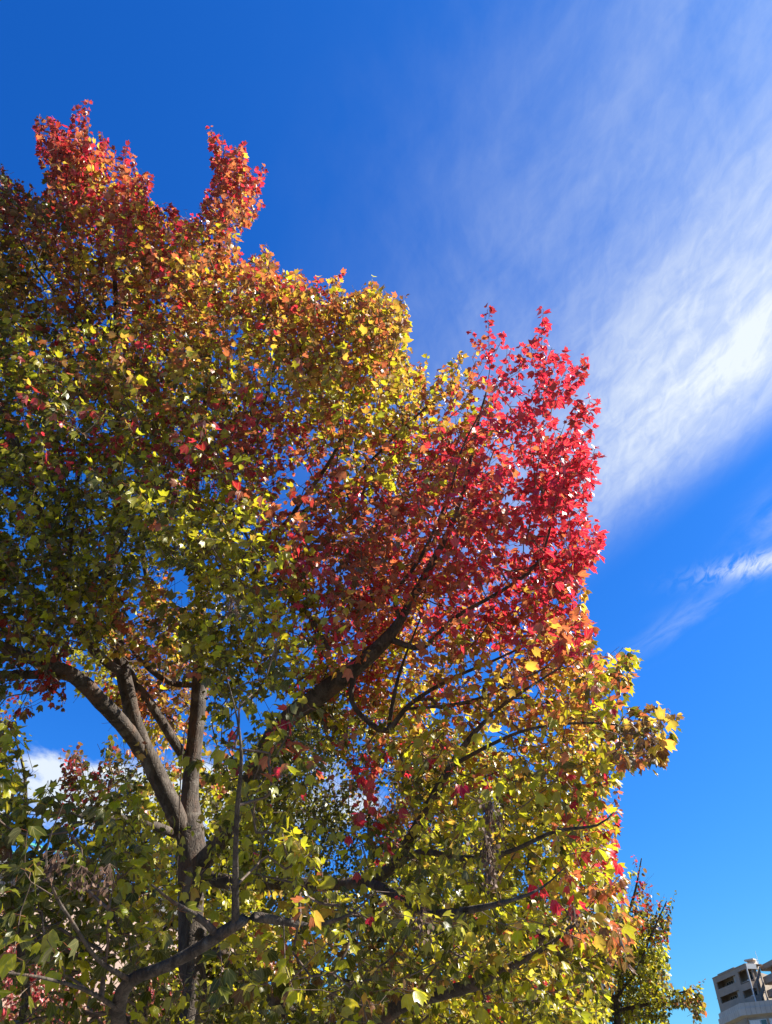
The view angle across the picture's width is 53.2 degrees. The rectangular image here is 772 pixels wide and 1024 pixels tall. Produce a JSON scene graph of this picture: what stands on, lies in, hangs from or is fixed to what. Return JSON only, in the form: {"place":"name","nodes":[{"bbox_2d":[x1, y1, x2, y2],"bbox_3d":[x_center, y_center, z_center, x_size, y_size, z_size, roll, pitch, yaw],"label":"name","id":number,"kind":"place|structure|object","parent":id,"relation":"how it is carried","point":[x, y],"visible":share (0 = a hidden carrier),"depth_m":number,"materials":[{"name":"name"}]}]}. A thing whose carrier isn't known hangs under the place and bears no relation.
{"place":"outdoors","nodes":[
{"label":"outdoors","id":0,"kind":"place"},
{"bbox_2d":[0,0,771,1023],"label":"sky","id":1,"kind":"structure","parent":0,"point":[605,166],"materials":[{"name":"blue"}]},
{"bbox_2d":[541,855,706,1023],"bbox_3d":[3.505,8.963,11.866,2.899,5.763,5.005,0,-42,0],"label":"maple tree","id":2,"kind":"object","parent":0,"point":[650,961],"visible":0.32,"depth_m":11.93,"materials":[{"name":"green plant"}]},
{"bbox_2d":[712,952,771,1023],"bbox_3d":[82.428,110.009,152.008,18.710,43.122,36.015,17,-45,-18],"label":"apartment building","id":3,"kind":"structure","parent":0,"point":[744,993],"depth_m":164.84,"materials":[{"name":"grey concrete"}]},
{"bbox_2d":[749,1019,767,1023],"bbox_3d":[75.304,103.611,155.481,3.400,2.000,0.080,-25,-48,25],"label":"window","id":4,"kind":"structure","parent":3,"relation":"in","point":[760,1021],"depth_m":155.80,"materials":[{"name":"blue glass"}]},
{"label":"ground","id":5,"kind":"structure","parent":0,"visible":0},
{"bbox_2d":[0,693,78,1023],"bbox_3d":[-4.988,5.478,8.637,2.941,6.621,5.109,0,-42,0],"label":"leafy tree","id":6,"kind":"object","parent":5,"relation":"on","point":[22,1006],"visible":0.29,"depth_m":9.23,"materials":[{"name":"green plant"}]},
{"bbox_2d":[0,841,277,1023],"bbox_3d":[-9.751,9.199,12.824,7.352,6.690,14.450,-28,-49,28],"label":"house","id":7,"kind":"structure","parent":5,"relation":"on","point":[117,966],"depth_m":13.89,"materials":[{"name":"concrete"}]},
{"bbox_2d":[0,910,220,1023],"bbox_3d":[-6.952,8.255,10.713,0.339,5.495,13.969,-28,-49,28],"label":"building","id":8,"kind":"structure","parent":7,"relation":"attached to","point":[32,990],"depth_m":12.82,"materials":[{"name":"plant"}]},
{"bbox_2d":[45,719,269,1023],"bbox_3d":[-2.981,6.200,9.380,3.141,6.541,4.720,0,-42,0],"label":"leafy tree","id":9,"kind":"object","parent":5,"relation":"on","point":[74,760],"visible":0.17,"depth_m":9.80,"materials":[{"name":"green plant"}]},
{"bbox_2d":[0,99,683,1023],"bbox_3d":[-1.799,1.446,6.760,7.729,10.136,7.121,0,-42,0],"label":"maple tree","id":10,"kind":"object","parent":5,"relation":"on","point":[138,269],"visible":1,"depth_m":5.57,"materials":[{"name":"multicoloured plant"}]},
{"bbox_2d":[214,698,596,1023],"bbox_3d":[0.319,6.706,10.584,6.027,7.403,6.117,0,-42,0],"label":"leafy tree","id":11,"kind":"object","parent":5,"relation":"on","point":[339,819],"visible":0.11,"depth_m":10.78,"materials":[{"name":"green plant"}]}
]}

